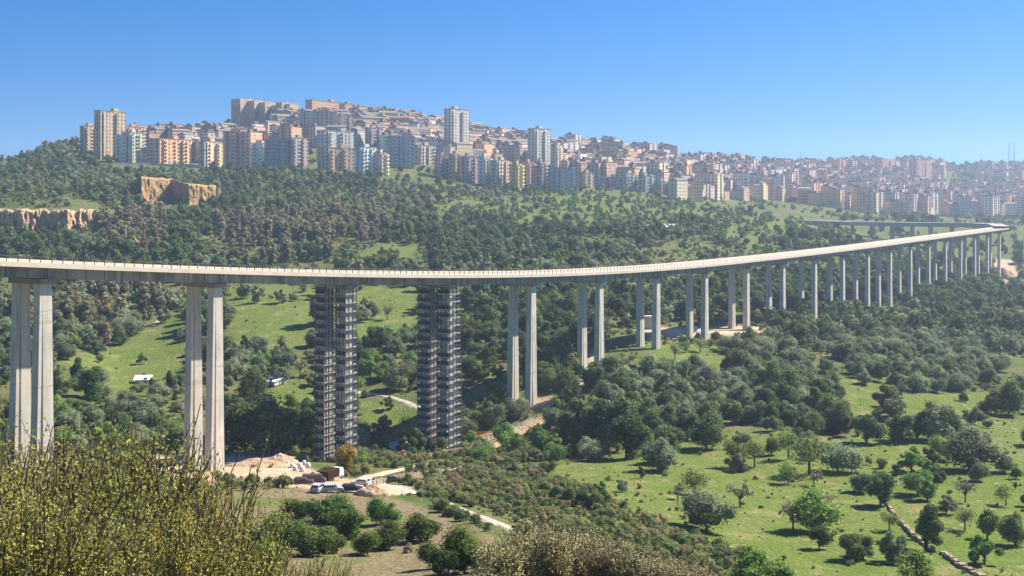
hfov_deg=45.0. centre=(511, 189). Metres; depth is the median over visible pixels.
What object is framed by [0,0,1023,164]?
sky
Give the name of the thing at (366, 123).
house
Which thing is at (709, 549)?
shrub
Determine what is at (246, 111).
building
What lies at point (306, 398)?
evergreen tree
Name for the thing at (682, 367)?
olive tree
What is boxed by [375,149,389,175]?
apartment block
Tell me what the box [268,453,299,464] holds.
spoil heap
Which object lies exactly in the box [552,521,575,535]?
shrub
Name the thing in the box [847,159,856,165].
residential block
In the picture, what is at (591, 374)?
evergreen tree
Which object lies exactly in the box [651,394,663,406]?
evergreen tree
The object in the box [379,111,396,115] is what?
house
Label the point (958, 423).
olive tree
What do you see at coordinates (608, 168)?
residential block
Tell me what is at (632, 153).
residential block
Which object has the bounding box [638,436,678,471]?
olive tree
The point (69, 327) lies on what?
olive tree
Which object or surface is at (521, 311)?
evergreen tree
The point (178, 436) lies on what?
evergreen tree
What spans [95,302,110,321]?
olive tree
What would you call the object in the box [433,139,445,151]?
apartment block
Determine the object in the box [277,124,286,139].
house
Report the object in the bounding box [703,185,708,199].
residential block
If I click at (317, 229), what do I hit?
eucalyptus tree
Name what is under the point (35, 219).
cliff
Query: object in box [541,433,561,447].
leafy tree
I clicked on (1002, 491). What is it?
almond tree
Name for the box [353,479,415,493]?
path
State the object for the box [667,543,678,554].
shrub
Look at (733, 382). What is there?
olive tree
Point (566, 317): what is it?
evergreen tree
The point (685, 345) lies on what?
leafy tree
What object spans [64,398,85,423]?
evergreen tree
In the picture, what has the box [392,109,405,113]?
house
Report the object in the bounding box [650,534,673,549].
shrub
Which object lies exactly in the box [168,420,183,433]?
leafy tree
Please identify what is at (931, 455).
evergreen tree
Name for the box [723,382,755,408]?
olive tree
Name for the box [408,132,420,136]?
house
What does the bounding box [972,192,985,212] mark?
residential block
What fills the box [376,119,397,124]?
house
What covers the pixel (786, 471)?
almond tree
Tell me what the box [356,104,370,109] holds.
house
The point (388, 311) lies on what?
bare tree
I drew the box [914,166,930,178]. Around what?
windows
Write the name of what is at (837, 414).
evergreen tree
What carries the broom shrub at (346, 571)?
on the terrain
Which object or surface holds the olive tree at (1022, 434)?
on the terrain
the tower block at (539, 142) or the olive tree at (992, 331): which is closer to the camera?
the olive tree at (992, 331)
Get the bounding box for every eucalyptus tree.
[2,298,11,316]
[53,300,63,313]
[62,306,75,323]
[65,289,79,309]
[73,304,82,323]
[76,300,95,319]
[77,280,87,292]
[84,280,91,294]
[96,294,113,320]
[96,321,112,344]
[97,295,118,323]
[98,285,108,299]
[111,231,120,239]
[112,214,120,228]
[116,225,126,240]
[116,293,130,312]
[119,301,127,309]
[121,211,133,224]
[126,228,139,245]
[130,203,142,212]
[132,281,148,292]
[133,226,141,240]
[135,285,150,313]
[136,221,146,237]
[140,233,149,249]
[145,202,153,211]
[148,281,162,289]
[149,224,160,237]
[149,287,158,303]
[150,290,156,308]
[153,218,163,226]
[154,290,165,311]
[159,224,168,243]
[210,208,223,227]
[215,212,226,225]
[225,223,236,243]
[238,209,249,221]
[242,249,251,265]
[260,240,269,264]
[261,219,273,239]
[272,216,278,237]
[273,217,284,239]
[277,220,290,236]
[278,237,292,261]
[284,217,294,232]
[293,221,303,234]
[297,218,311,229]
[301,221,311,240]
[302,210,308,218]
[308,293,318,323]
[310,222,320,241]
[311,225,324,242]
[316,202,327,214]
[319,220,331,240]
[322,236,333,257]
[327,214,337,223]
[349,259,363,269]
[355,211,366,229]
[367,206,376,221]
[380,215,395,229]
[993,301,1002,319]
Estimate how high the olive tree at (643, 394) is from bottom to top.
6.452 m
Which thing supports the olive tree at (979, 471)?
on the terrain
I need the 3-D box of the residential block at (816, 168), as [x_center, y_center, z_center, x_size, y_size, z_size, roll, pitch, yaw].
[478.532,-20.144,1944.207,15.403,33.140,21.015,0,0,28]
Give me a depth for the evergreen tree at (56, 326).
426.79 m
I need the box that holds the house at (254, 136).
[247,129,261,150]
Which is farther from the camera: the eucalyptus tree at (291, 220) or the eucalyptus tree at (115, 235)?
the eucalyptus tree at (291, 220)
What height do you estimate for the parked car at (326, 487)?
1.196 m
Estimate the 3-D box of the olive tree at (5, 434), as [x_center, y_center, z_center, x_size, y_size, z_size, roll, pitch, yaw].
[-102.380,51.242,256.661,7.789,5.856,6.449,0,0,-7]
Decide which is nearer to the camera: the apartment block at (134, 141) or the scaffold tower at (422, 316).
the scaffold tower at (422, 316)
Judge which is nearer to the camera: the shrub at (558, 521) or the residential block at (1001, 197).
the shrub at (558, 521)
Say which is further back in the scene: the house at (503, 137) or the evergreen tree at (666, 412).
the house at (503, 137)
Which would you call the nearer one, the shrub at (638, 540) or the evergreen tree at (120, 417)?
the shrub at (638, 540)
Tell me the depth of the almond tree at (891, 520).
197.41 m
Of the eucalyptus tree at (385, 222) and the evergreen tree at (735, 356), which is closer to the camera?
the evergreen tree at (735, 356)
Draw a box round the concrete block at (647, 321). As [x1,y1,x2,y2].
[644,315,651,328]
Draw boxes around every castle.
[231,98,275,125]
[271,101,297,109]
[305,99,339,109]
[339,101,351,109]
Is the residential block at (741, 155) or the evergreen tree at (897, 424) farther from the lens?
the residential block at (741, 155)
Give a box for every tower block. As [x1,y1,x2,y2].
[94,108,125,159]
[444,106,469,143]
[527,126,550,166]
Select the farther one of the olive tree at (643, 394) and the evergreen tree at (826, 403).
the olive tree at (643, 394)
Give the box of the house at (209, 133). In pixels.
[203,129,217,140]
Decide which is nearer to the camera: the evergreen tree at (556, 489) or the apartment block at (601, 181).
the evergreen tree at (556, 489)
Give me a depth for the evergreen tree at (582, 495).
193.53 m
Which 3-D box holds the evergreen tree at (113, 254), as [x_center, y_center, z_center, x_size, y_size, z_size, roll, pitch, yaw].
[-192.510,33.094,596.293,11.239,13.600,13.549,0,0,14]
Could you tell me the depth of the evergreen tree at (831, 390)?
320.10 m
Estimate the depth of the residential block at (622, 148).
1441.56 m
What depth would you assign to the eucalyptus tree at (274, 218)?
707.73 m
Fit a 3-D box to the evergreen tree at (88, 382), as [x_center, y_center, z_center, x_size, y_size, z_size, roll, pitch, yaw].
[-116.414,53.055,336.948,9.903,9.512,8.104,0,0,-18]
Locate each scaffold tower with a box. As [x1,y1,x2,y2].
[315,285,336,459]
[335,285,357,454]
[417,285,440,449]
[436,285,461,449]
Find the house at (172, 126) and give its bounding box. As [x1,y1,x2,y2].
[168,125,186,129]
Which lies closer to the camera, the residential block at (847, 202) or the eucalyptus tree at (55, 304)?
the eucalyptus tree at (55, 304)
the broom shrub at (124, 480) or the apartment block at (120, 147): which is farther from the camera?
the apartment block at (120, 147)
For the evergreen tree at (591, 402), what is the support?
on the terrain
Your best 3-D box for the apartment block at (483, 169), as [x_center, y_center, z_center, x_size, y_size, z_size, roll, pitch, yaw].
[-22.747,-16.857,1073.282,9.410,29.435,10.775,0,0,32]
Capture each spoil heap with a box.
[224,458,289,467]
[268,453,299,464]
[353,484,391,496]
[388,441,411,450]
[476,432,496,441]
[684,326,700,332]
[996,267,1017,279]
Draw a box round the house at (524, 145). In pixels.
[514,142,527,147]
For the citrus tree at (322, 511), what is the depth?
158.11 m
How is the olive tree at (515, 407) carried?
on the terrain
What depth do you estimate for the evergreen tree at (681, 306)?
495.32 m
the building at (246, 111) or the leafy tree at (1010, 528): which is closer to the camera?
the leafy tree at (1010, 528)
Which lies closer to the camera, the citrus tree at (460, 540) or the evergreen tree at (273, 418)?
the citrus tree at (460, 540)
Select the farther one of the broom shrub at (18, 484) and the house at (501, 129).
the house at (501, 129)
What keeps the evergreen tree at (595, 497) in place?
on the terrain
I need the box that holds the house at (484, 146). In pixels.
[476,141,492,158]
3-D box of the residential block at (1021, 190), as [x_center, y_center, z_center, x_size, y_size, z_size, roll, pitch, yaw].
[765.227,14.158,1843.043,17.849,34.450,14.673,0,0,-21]
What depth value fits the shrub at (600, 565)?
73.55 m
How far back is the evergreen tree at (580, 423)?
282.77 m
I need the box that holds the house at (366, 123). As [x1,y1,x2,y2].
[359,121,376,126]
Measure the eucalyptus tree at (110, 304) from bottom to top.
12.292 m
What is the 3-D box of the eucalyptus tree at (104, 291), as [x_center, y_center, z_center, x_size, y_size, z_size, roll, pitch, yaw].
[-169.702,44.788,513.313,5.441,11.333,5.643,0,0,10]
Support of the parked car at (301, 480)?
on the terrain
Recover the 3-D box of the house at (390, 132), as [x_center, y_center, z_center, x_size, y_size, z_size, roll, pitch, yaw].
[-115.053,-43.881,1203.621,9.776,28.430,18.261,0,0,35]
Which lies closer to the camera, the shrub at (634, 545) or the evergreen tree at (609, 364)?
the shrub at (634, 545)
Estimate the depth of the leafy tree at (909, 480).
228.53 m
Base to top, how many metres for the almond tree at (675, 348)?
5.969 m
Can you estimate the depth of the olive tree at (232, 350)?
394.18 m
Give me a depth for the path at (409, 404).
363.89 m
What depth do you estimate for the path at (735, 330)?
470.11 m
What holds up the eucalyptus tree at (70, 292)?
on the terrain
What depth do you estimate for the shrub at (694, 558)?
150.16 m
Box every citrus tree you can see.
[240,510,310,550]
[241,541,288,569]
[279,498,309,518]
[279,520,340,556]
[299,492,361,523]
[315,529,347,552]
[329,508,366,539]
[350,529,381,554]
[365,494,402,524]
[372,519,408,549]
[402,512,442,542]
[414,540,443,564]
[426,549,470,574]
[438,522,490,573]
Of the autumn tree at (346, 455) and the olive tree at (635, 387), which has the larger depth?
the olive tree at (635, 387)
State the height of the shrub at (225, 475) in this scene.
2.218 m
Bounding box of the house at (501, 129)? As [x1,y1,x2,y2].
[494,126,509,132]
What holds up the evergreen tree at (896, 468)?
on the terrain
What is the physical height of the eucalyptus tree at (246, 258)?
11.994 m
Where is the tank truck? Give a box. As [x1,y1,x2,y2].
[319,466,343,480]
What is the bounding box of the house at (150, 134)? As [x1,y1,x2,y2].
[144,131,166,150]
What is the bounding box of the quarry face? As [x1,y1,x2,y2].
[141,176,215,204]
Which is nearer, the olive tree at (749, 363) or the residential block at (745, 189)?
the olive tree at (749, 363)
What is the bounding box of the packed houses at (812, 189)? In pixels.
[144,106,1023,216]
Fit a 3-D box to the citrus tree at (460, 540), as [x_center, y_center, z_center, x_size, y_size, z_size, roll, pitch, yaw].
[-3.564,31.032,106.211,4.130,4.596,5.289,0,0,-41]
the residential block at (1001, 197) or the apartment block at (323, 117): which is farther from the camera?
the residential block at (1001, 197)
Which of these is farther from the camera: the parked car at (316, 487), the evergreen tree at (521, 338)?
the evergreen tree at (521, 338)
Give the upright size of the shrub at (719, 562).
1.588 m
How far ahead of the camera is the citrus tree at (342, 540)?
130.96 m
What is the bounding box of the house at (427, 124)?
[425,122,436,131]
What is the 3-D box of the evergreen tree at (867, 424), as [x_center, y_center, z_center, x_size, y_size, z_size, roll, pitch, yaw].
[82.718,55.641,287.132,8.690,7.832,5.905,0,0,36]
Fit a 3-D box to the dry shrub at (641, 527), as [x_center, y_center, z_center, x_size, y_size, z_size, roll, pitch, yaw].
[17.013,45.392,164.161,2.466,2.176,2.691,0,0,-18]
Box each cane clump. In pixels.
[447,566,499,575]
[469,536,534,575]
[498,523,553,575]
[521,515,580,575]
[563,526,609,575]
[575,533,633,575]
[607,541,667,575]
[625,550,698,575]
[665,558,717,575]
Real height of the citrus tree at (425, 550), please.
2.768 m
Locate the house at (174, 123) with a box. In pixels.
[166,122,181,125]
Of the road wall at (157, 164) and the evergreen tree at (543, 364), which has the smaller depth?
the evergreen tree at (543, 364)
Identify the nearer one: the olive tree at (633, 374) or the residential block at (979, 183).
the olive tree at (633, 374)
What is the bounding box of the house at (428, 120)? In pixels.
[423,118,434,123]
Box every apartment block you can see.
[80,123,93,151]
[115,132,125,162]
[124,129,143,162]
[126,124,145,146]
[136,147,150,162]
[148,136,195,163]
[193,139,199,162]
[198,138,222,166]
[223,128,249,168]
[250,140,263,167]
[264,137,288,167]
[287,135,307,166]
[299,109,337,144]
[316,128,353,147]
[317,145,353,170]
[337,113,352,125]
[355,144,377,174]
[364,125,382,148]
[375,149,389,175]
[385,133,414,168]
[415,142,435,164]
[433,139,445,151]
[434,152,447,177]
[448,151,462,180]
[461,153,478,183]
[478,154,492,185]
[490,157,511,186]
[510,161,524,187]
[523,159,536,186]
[535,159,547,187]
[547,164,560,191]
[551,143,562,166]
[561,167,577,190]
[578,170,593,187]
[594,175,606,187]
[606,174,618,189]
[619,170,637,189]
[638,173,654,192]
[655,178,667,194]
[661,157,671,165]
[672,158,680,165]
[832,158,845,171]
[874,158,894,168]
[909,159,931,179]
[1015,195,1020,213]
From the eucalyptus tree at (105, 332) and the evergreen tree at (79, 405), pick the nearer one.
the evergreen tree at (79, 405)
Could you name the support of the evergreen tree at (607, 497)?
on the terrain
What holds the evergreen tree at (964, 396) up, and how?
on the terrain
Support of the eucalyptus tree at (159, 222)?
on the terrain
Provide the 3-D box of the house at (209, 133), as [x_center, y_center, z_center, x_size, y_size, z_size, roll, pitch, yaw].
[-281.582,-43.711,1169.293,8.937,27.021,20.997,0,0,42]
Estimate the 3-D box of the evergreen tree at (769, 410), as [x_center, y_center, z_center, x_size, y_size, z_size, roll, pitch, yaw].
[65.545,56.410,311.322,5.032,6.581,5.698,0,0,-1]
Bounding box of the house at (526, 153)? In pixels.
[525,149,527,158]
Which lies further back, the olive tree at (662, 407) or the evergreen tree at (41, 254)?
the evergreen tree at (41, 254)
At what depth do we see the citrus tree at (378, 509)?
158.16 m
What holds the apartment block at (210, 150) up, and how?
on the terrain
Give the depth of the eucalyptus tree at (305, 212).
745.14 m
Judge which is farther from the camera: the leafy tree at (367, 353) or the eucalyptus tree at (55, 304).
the eucalyptus tree at (55, 304)
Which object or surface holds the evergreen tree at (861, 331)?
on the terrain
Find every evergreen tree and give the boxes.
[30,251,49,259]
[52,293,61,305]
[52,318,65,337]
[53,375,71,396]
[54,246,72,258]
[57,248,74,260]
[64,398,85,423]
[69,357,83,377]
[69,366,103,400]
[79,249,90,261]
[100,245,121,262]
[105,409,131,431]
[140,412,170,434]
[146,246,166,263]
[149,377,154,386]
[164,427,183,451]
[166,370,174,390]
[169,246,189,260]
[181,308,203,325]
[201,298,207,317]
[202,343,223,363]
[223,335,233,350]
[224,393,243,410]
[224,401,258,452]
[234,367,268,398]
[244,392,303,454]
[247,394,268,403]
[289,407,311,428]
[295,397,312,407]
[295,400,317,411]
[303,411,316,429]
[303,425,316,446]
[311,401,316,410]
[334,392,360,410]
[364,252,380,265]
[366,326,394,347]
[370,429,389,448]
[407,427,426,453]
[427,255,446,270]
[455,328,474,351]
[455,401,471,421]
[457,286,475,311]
[458,355,482,377]
[459,317,478,339]
[465,321,490,343]
[473,284,490,294]
[474,294,494,309]
[480,322,499,341]
[481,320,502,338]
[486,300,507,322]
[518,295,546,315]
[518,308,525,331]
[518,329,525,347]
[519,307,542,332]
[523,283,545,297]
[524,262,541,269]
[536,320,560,332]
[537,361,553,375]
[539,346,562,368]
[542,283,560,295]
[543,312,561,326]
[543,327,575,351]
[544,290,564,309]
[548,485,564,497]
[551,307,575,329]
[551,398,565,414]
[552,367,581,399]
[553,282,568,295]
[556,428,575,444]
[557,397,597,450]
[557,412,574,443]
[558,288,577,311]
[560,353,584,375]
[562,485,575,502]
[567,317,590,344]
[575,396,596,413]
[575,489,589,503]
[578,361,603,388]
[582,490,604,508]
[586,396,633,451]
[587,309,611,336]
[589,290,608,302]
[597,489,611,503]
[599,356,620,376]
[606,411,651,457]
[609,371,628,391]
[625,391,640,407]
[629,399,639,415]
[632,305,635,321]
[634,397,671,422]
[635,466,645,477]
[640,409,665,433]
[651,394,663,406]
[651,424,685,453]
[657,390,679,408]
[661,405,676,425]
[672,413,699,440]
[675,299,685,320]
[719,348,746,372]
[732,373,752,387]
[739,325,759,341]
[750,357,782,387]
[753,387,780,415]
[762,380,776,389]
[762,401,780,418]
[771,379,798,407]
[775,365,805,386]
[784,326,807,345]
[784,366,808,384]
[803,386,823,408]
[810,378,828,396]
[812,392,836,413]
[820,398,852,431]
[822,388,839,402]
[838,533,864,559]
[844,400,852,418]
[850,414,887,442]
[854,327,878,339]
[864,470,897,505]
[871,383,896,412]
[884,414,915,442]
[892,464,900,474]
[910,411,930,439]
[921,447,941,464]
[939,470,946,481]
[940,357,959,378]
[958,392,968,401]
[975,388,1014,414]
[993,375,1023,415]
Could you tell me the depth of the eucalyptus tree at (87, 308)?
464.00 m
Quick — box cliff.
[0,208,94,231]
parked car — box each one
[293,476,313,484]
[302,473,325,482]
[310,483,323,492]
[321,483,343,492]
[341,483,362,492]
[350,478,371,486]
[386,475,399,483]
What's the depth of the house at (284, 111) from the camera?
1342.86 m
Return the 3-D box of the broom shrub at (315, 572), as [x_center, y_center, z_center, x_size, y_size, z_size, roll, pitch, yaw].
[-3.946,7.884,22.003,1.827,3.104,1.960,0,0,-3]
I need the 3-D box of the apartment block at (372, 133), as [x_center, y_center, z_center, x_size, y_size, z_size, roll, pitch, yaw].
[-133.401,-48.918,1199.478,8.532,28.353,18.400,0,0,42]
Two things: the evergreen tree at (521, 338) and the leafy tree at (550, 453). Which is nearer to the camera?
the leafy tree at (550, 453)
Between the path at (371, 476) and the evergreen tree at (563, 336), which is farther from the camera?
the evergreen tree at (563, 336)
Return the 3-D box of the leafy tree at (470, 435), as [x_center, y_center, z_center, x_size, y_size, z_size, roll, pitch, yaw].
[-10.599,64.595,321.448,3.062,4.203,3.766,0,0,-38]
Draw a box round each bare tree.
[273,334,287,345]
[292,359,307,376]
[379,303,395,319]
[673,481,685,498]
[725,478,753,506]
[779,501,816,531]
[806,469,822,485]
[822,492,843,522]
[954,478,976,502]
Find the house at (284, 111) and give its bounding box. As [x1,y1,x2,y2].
[281,109,296,113]
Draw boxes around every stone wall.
[877,494,935,551]
[939,551,986,575]
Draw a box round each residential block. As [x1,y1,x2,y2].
[561,159,570,169]
[564,132,580,144]
[579,157,591,162]
[581,138,590,144]
[588,160,600,177]
[592,154,611,162]
[600,136,615,140]
[600,159,616,177]
[601,143,617,154]
[607,136,619,141]
[618,146,632,150]
[622,149,637,156]
[629,142,637,147]
[667,184,691,197]
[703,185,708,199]
[715,152,728,155]
[732,171,750,199]
[735,153,744,159]
[735,186,748,200]
[751,173,766,181]
[755,168,766,174]
[784,169,798,182]
[812,167,821,176]
[819,173,831,179]
[825,176,844,183]
[826,157,836,161]
[829,187,843,208]
[844,193,850,209]
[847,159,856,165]
[851,185,869,211]
[857,161,866,168]
[872,175,884,181]
[879,173,889,177]
[898,157,909,161]
[898,173,909,178]
[900,163,907,167]
[918,194,930,214]
[923,191,937,214]
[934,174,939,180]
[937,158,945,168]
[940,189,953,200]
[953,191,964,202]
[961,180,975,186]
[964,161,969,172]
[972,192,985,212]
[976,180,986,188]
[986,160,995,167]
[990,193,1003,200]
[1005,181,1018,186]
[1017,188,1023,193]
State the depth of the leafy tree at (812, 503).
193.28 m
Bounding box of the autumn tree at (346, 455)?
[333,442,357,470]
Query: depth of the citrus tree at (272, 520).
131.44 m
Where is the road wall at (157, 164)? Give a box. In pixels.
[45,162,214,168]
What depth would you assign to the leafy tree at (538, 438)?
296.76 m
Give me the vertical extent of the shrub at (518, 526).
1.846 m
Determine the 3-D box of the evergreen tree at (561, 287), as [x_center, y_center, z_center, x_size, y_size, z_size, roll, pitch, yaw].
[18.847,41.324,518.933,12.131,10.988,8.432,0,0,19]
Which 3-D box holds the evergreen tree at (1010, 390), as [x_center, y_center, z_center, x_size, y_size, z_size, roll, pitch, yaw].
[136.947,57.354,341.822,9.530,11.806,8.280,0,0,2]
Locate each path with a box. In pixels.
[353,391,419,409]
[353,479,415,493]
[355,457,469,479]
[450,503,512,530]
[493,419,544,447]
[635,326,765,333]
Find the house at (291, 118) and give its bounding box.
[286,115,296,121]
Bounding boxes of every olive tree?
[0,423,8,440]
[52,319,83,334]
[53,353,56,367]
[53,409,83,426]
[54,338,75,358]
[68,423,86,440]
[72,367,110,385]
[80,324,97,342]
[80,405,104,425]
[84,419,102,436]
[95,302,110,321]
[101,397,132,416]
[104,424,123,446]
[119,426,134,445]
[121,398,159,422]
[132,423,160,448]
[202,315,206,329]
[223,356,248,378]
[228,344,249,357]
[252,356,270,369]
[271,349,294,369]
[334,425,370,447]
[371,414,394,434]
[381,361,410,390]
[383,334,406,356]
[394,327,413,343]
[401,359,422,380]
[435,310,442,327]
[482,401,505,427]
[503,396,530,417]
[540,406,559,427]
[596,379,625,402]
[610,364,642,389]
[631,379,653,396]
[635,388,648,402]
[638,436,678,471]
[639,352,665,376]
[651,388,677,398]
[658,372,680,387]
[658,401,677,417]
[666,378,694,395]
[667,359,690,377]
[675,399,702,420]
[675,486,739,531]
[682,378,697,393]
[688,364,719,384]
[692,392,722,419]
[695,376,715,396]
[714,374,745,390]
[721,371,732,380]
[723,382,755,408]
[743,357,756,377]
[743,400,765,421]
[750,354,762,364]
[750,363,764,376]
[751,386,761,396]
[792,380,809,395]
[851,352,888,374]
[884,394,907,417]
[909,358,929,377]
[918,400,956,438]
[937,495,957,514]
[945,411,965,437]
[968,458,990,481]
[979,326,1003,345]
[979,365,995,384]
[993,450,1014,471]
[1020,428,1023,441]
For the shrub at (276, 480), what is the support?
on the terrain
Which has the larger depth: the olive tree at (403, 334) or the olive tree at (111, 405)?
the olive tree at (403, 334)
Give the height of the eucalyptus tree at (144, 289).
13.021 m
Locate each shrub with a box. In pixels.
[0,409,110,573]
[0,412,138,572]
[0,417,75,575]
[0,459,127,575]
[0,465,199,575]
[32,404,218,575]
[58,420,277,575]
[73,485,264,575]
[161,473,294,575]
[211,471,228,481]
[229,519,305,575]
[261,539,339,575]
[271,473,287,484]
[290,544,362,575]
[431,498,449,512]
[451,507,470,520]
[468,491,486,505]
[505,493,521,506]
[510,487,523,501]
[510,518,531,529]
[514,523,536,532]
[520,523,543,535]
[522,499,536,505]
[536,496,544,503]
[538,523,549,529]
[544,512,557,523]
[548,519,563,525]
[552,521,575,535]
[568,515,584,522]
[573,517,589,532]
[586,521,596,527]
[594,515,617,528]
[602,507,614,519]
[608,542,630,552]
[629,535,645,546]
[629,542,641,554]
[630,524,645,532]
[635,510,649,519]
[636,531,650,544]
[639,513,655,527]
[644,550,660,556]
[645,543,670,559]
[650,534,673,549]
[653,513,668,526]
[653,554,670,561]
[658,526,668,535]
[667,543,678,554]
[671,547,694,560]
[674,531,698,545]
[684,546,699,556]
[686,554,701,562]
[696,544,713,554]
[708,560,722,570]
[718,548,739,565]
[732,546,752,559]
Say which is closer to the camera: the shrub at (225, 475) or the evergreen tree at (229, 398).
the shrub at (225, 475)
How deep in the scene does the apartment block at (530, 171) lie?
1073.87 m
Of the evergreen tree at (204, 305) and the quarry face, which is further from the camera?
the quarry face
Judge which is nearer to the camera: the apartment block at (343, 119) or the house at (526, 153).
the apartment block at (343, 119)
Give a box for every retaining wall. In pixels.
[371,466,460,484]
[429,446,472,456]
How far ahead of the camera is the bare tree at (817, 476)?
237.47 m
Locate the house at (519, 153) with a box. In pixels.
[514,145,527,164]
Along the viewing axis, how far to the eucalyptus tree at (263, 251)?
616.30 m
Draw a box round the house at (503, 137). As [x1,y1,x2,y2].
[492,134,506,138]
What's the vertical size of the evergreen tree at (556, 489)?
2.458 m
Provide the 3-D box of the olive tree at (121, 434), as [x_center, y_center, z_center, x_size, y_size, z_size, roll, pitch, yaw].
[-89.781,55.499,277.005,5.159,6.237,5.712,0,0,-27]
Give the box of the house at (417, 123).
[412,121,424,126]
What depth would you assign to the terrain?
311.88 m
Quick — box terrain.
[0,145,1023,575]
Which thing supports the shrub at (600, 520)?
on the terrain
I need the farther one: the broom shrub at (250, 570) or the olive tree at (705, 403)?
the olive tree at (705, 403)
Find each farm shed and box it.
[133,375,152,383]
[266,375,285,385]
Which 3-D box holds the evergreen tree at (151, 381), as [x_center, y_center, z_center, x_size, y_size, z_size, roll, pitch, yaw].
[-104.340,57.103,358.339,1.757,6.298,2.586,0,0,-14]
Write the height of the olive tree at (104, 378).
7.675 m
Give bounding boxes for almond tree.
[657,356,670,361]
[669,342,684,359]
[678,466,709,491]
[693,337,708,351]
[722,438,746,459]
[739,439,765,467]
[776,426,798,458]
[777,460,800,483]
[786,433,834,474]
[879,510,901,529]
[954,506,975,529]
[994,482,1016,505]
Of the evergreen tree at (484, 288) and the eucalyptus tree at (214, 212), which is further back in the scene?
the eucalyptus tree at (214, 212)
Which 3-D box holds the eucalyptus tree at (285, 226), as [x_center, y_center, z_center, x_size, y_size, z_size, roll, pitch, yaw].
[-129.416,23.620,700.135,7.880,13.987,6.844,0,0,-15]
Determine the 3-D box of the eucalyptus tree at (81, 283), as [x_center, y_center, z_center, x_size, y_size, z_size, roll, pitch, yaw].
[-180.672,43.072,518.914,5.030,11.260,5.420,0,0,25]
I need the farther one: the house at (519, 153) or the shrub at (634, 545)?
the house at (519, 153)
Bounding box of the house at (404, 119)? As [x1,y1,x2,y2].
[387,116,408,122]
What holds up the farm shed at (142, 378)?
on the terrain
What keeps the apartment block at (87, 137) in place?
on the terrain
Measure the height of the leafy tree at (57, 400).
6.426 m
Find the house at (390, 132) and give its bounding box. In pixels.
[387,130,401,134]
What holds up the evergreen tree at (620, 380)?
on the terrain
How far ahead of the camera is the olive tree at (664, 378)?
346.99 m
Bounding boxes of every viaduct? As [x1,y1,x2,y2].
[0,227,1008,473]
[803,220,1009,255]
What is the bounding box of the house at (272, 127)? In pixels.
[269,124,279,131]
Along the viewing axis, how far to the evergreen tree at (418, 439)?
305.13 m
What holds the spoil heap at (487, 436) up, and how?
on the terrain
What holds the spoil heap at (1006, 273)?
on the terrain
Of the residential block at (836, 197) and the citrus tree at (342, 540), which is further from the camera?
the residential block at (836, 197)
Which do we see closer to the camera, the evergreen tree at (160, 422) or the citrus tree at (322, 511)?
the citrus tree at (322, 511)
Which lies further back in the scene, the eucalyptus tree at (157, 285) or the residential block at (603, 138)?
the residential block at (603, 138)
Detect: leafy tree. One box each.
[53,394,61,410]
[54,427,78,452]
[91,421,118,447]
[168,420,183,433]
[284,390,300,407]
[352,450,370,467]
[359,347,382,362]
[359,355,380,379]
[457,313,469,323]
[464,430,475,444]
[469,442,491,462]
[487,422,515,446]
[530,431,547,450]
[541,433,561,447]
[542,443,567,463]
[643,433,656,446]
[678,340,689,350]
[788,484,846,529]
[894,547,935,575]
[896,445,927,471]
[899,468,933,494]
[914,474,938,500]
[995,511,1023,545]
[1009,463,1023,478]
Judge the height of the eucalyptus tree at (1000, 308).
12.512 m
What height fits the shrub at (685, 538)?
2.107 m
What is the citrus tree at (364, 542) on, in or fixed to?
on the terrain
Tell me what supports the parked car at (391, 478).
on the path at (403, 490)

